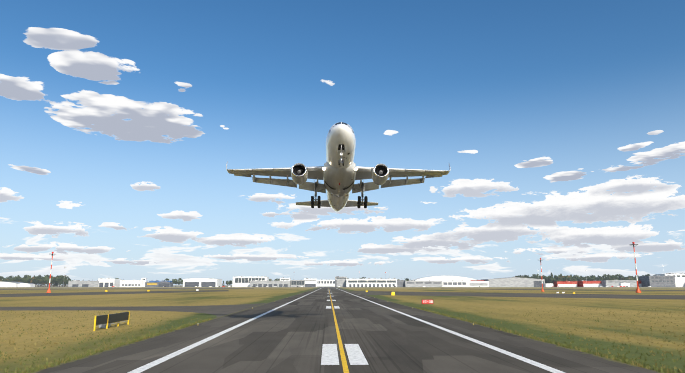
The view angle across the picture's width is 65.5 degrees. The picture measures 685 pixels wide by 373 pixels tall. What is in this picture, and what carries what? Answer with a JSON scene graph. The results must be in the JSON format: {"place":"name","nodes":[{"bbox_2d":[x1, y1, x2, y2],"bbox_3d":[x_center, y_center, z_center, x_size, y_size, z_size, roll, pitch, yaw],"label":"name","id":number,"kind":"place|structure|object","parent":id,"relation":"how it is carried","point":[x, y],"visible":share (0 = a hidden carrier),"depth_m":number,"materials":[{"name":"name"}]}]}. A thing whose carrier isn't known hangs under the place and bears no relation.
{"place":"outdoors","nodes":[
{"label":"outdoors","id":0,"kind":"place"},
{"bbox_2d":[68,279,98,286],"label":"building","id":1,"kind":"structure","parent":0,"point":[79,283],"depth_m":1778.07,"materials":[{"name":"grey metal"}]},
{"bbox_2d":[98,278,120,286],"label":"building","id":2,"kind":"structure","parent":0,"point":[107,282],"depth_m":1786.35,"materials":[{"name":"white concrete"}]},
{"bbox_2d":[280,277,290,280],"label":"building","id":3,"kind":"structure","parent":0,"point":[285,279],"depth_m":1837.91,"materials":[{"name":"white concrete"}]},
{"bbox_2d":[226,122,450,211],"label":"airplane","id":4,"kind":"object","parent":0,"point":[339,172],"visible":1,"depth_m":80.25,"materials":[{"name":"white paint"}]},
{"bbox_2d":[335,276,346,286],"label":"building","id":5,"kind":"structure","parent":0,"point":[340,281],"depth_m":1831.16,"materials":[{"name":"grey concrete"}]},
{"bbox_2d":[0,285,684,372],"bbox_3d":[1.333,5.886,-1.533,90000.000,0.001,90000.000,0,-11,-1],"label":"ground grass","id":6,"kind":"structure","parent":0,"point":[448,304],"depth_m":112.34,"materials":[{"name":"green plant"}]},
{"bbox_2d":[46,252,53,292],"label":"obstacle pole","id":7,"kind":"object","parent":6,"relation":"on","point":[48,290],"visible":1,"depth_m":431.55,"materials":[{"name":"red"}]},
{"bbox_2d":[93,311,129,330],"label":"sign panels","id":8,"kind":"object","parent":6,"relation":"on","point":[104,321],"visible":0.98,"depth_m":76.73,"materials":[{"name":"black metal"}]},
{"bbox_2d":[317,279,334,285],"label":"building","id":9,"kind":"structure","parent":6,"relation":"on","point":[321,282],"depth_m":2655.75,"materials":[{"name":"white concrete"}]},
{"bbox_2d":[421,299,432,303],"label":"runway sign","id":10,"kind":"object","parent":6,"relation":"on","point":[426,301],"visible":1,"depth_m":169.65,"materials":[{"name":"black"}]},
{"bbox_2d":[540,258,543,291],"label":"obstacle pole","id":11,"kind":"object","parent":6,"relation":"on","point":[541,278],"visible":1,"depth_m":522.48,"materials":[{"name":"red"}]},
{"bbox_2d":[630,242,640,292],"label":"obstacle pole","id":12,"kind":"object","parent":6,"relation":"on","point":[637,289],"visible":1,"depth_m":445.19,"materials":[{"name":"red"}]},
{"bbox_2d":[0,288,684,317],"bbox_3d":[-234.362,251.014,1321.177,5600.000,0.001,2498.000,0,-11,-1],"label":"taxiway pavement","id":13,"kind":"structure","parent":0,"point":[220,310],"depth_m":320.21,"materials":[{"name":"grey asphalt"}]},
{"bbox_2d":[0,282,22,286],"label":"hangar","id":14,"kind":"structure","parent":13,"relation":"on","point":[8,284],"depth_m":1771.56,"materials":[{"name":"white metal"}]},
{"bbox_2d":[15,276,21,281],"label":"tree","id":15,"kind":"object","parent":13,"relation":"on","point":[18,279],"visible":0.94,"depth_m":1968.71,"materials":[{"name":"green plant"}]},
{"bbox_2d":[18,283,34,286],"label":"building","id":16,"kind":"structure","parent":13,"relation":"on","point":[26,285],"depth_m":1782.20,"materials":[{"name":"white metal"}]},
{"bbox_2d":[27,277,35,283],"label":"tree","id":17,"kind":"object","parent":13,"relation":"on","point":[32,279],"visible":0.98,"depth_m":1904.09,"materials":[{"name":"green plant"}]},
{"bbox_2d":[35,276,40,286],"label":"tree","id":18,"kind":"object","parent":13,"relation":"on","point":[38,279],"visible":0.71,"depth_m":1941.06,"materials":[{"name":"green plant"}]},
{"bbox_2d":[41,277,47,283],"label":"tree","id":19,"kind":"object","parent":13,"relation":"on","point":[44,279],"visible":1,"depth_m":1919.68,"materials":[{"name":"green plant"}]},
{"bbox_2d":[50,277,57,286],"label":"tree","id":20,"kind":"object","parent":13,"relation":"on","point":[54,280],"visible":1,"depth_m":1901.15,"materials":[{"name":"green plant"}]},
{"bbox_2d":[55,276,63,286],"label":"tree","id":21,"kind":"object","parent":13,"relation":"on","point":[61,279],"visible":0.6,"depth_m":1941.90,"materials":[{"name":"green plant"}]},
{"bbox_2d":[120,279,147,286],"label":"building","id":22,"kind":"structure","parent":13,"relation":"on","point":[130,283],"depth_m":1782.47,"materials":[{"name":"white concrete"}]},
{"bbox_2d":[145,281,172,286],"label":"building","id":23,"kind":"structure","parent":13,"relation":"on","point":[159,284],"depth_m":1784.67,"materials":[{"name":"grey glass"}]},
{"bbox_2d":[183,278,221,286],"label":"hangar","id":24,"kind":"structure","parent":13,"relation":"on","point":[197,282],"depth_m":1789.41,"materials":[{"name":"white metal"}]},
{"bbox_2d":[232,276,268,286],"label":"building","id":25,"kind":"structure","parent":13,"relation":"on","point":[240,281],"depth_m":1833.89,"materials":[{"name":"white concrete"}]},
{"bbox_2d":[249,280,290,286],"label":"building","id":26,"kind":"structure","parent":13,"relation":"on","point":[264,283],"depth_m":1794.42,"materials":[{"name":"white concrete"}]},
{"bbox_2d":[291,280,304,286],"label":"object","id":27,"kind":"object","parent":13,"relation":"on","point":[295,283],"visible":0.9,"depth_m":1807.41,"materials":[{"name":"white"}]},
{"bbox_2d":[304,278,316,286],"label":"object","id":28,"kind":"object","parent":13,"relation":"on","point":[310,282],"visible":0.79,"depth_m":1827.78,"materials":[{"name":"white"}]},
{"bbox_2d":[63,267,664,286],"bbox_3d":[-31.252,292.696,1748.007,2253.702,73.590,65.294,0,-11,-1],"label":"apron masts and vehicles","id":29,"kind":"object","parent":13,"relation":"on","point":[381,286],"visible":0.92,"depth_m":1749.30,"materials":[{"name":"grey"}]},
{"bbox_2d":[346,278,396,286],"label":"building","id":30,"kind":"structure","parent":13,"relation":"on","point":[369,282],"depth_m":1804.05,"materials":[{"name":"white concrete"}]},
{"bbox_2d":[397,278,405,286],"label":"building","id":31,"kind":"structure","parent":13,"relation":"on","point":[401,283],"depth_m":1820.69,"materials":[{"name":"grey glass"}]},
{"bbox_2d":[405,279,442,286],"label":"building","id":32,"kind":"structure","parent":13,"relation":"on","point":[419,283],"depth_m":1807.82,"materials":[{"name":"white concrete"}]},
{"bbox_2d":[413,276,475,280],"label":"roof","id":33,"kind":"structure","parent":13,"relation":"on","point":[445,278],"depth_m":1872.40,"materials":[{"name":"white metal"}]},
{"bbox_2d":[442,280,488,286],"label":"building","id":34,"kind":"structure","parent":13,"relation":"on","point":[461,283],"depth_m":1816.71,"materials":[{"name":"white concrete"}]},
{"bbox_2d":[481,277,544,286],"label":"hangar","id":35,"kind":"structure","parent":13,"relation":"on","point":[515,282],"depth_m":1826.82,"materials":[{"name":"white metal"}]},
{"bbox_2d":[544,283,552,286],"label":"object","id":36,"kind":"object","parent":13,"relation":"on","point":[548,284],"visible":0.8,"depth_m":1798.52,"materials":[{"name":"white metal"}]},
{"bbox_2d":[545,275,554,282],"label":"tree","id":37,"kind":"object","parent":13,"relation":"on","point":[550,279],"visible":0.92,"depth_m":1951.89,"materials":[{"name":"green plant"}]},
{"bbox_2d":[554,281,577,286],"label":"building","id":38,"kind":"structure","parent":13,"relation":"on","point":[567,283],"depth_m":1910.45,"materials":[{"name":"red metal"}]},
{"bbox_2d":[563,275,571,280],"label":"tree","id":39,"kind":"object","parent":13,"relation":"on","point":[567,278],"visible":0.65,"depth_m":2010.46,"materials":[{"name":"green plant"}]},
{"bbox_2d":[578,279,601,286],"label":"building","id":40,"kind":"structure","parent":13,"relation":"on","point":[586,283],"depth_m":1883.21,"materials":[{"name":"red metal"}]},
{"bbox_2d":[601,274,609,280],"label":"tree","id":41,"kind":"object","parent":13,"relation":"on","point":[604,277],"visible":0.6,"depth_m":2035.51,"materials":[{"name":"green plant"}]},
{"bbox_2d":[601,280,636,286],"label":"building","id":42,"kind":"structure","parent":13,"relation":"on","point":[615,283],"depth_m":1856.07,"materials":[{"name":"grey concrete"}]},
{"bbox_2d":[619,283,629,286],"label":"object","id":43,"kind":"object","parent":13,"relation":"on","point":[624,284],"visible":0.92,"depth_m":1805.45,"materials":[{"name":"white metal"}]},
{"bbox_2d":[655,273,684,286],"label":"building","id":44,"kind":"structure","parent":13,"relation":"on","point":[680,280],"depth_m":1924.30,"materials":[{"name":"white concrete"}]},
{"bbox_2d":[0,0,684,284],"label":"sky","id":45,"kind":"structure","parent":0,"point":[559,125],"materials":[{"name":"blue"}]},
{"bbox_2d":[29,287,663,372],"bbox_3d":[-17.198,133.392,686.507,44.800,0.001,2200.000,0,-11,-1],"label":"runway pavement","id":46,"kind":"structure","parent":0,"point":[294,336],"depth_m":53.63,"materials":[{"name":"grey asphalt"}]},
{"bbox_2d":[105,288,574,324],"bbox_3d":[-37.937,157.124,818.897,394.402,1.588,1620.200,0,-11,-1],"label":"runway edge lights","id":47,"kind":"object","parent":46,"relation":"on","point":[340,288],"visible":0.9,"depth_m":492.92,"materials":[{"name":"yellow"}]},
{"bbox_2d":[128,289,564,372],"bbox_3d":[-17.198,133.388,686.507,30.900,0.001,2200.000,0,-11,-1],"label":"runway markings","id":48,"kind":"object","parent":46,"relation":"on","point":[355,354],"visible":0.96,"depth_m":49.55,"materials":[{"name":"white paint"}]},
{"bbox_2d":[639,273,675,286],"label":"building","id":49,"kind":"structure","parent":0,"point":[655,281],"depth_m":1851.83,"materials":[{"name":"grey glass"}]}
]}

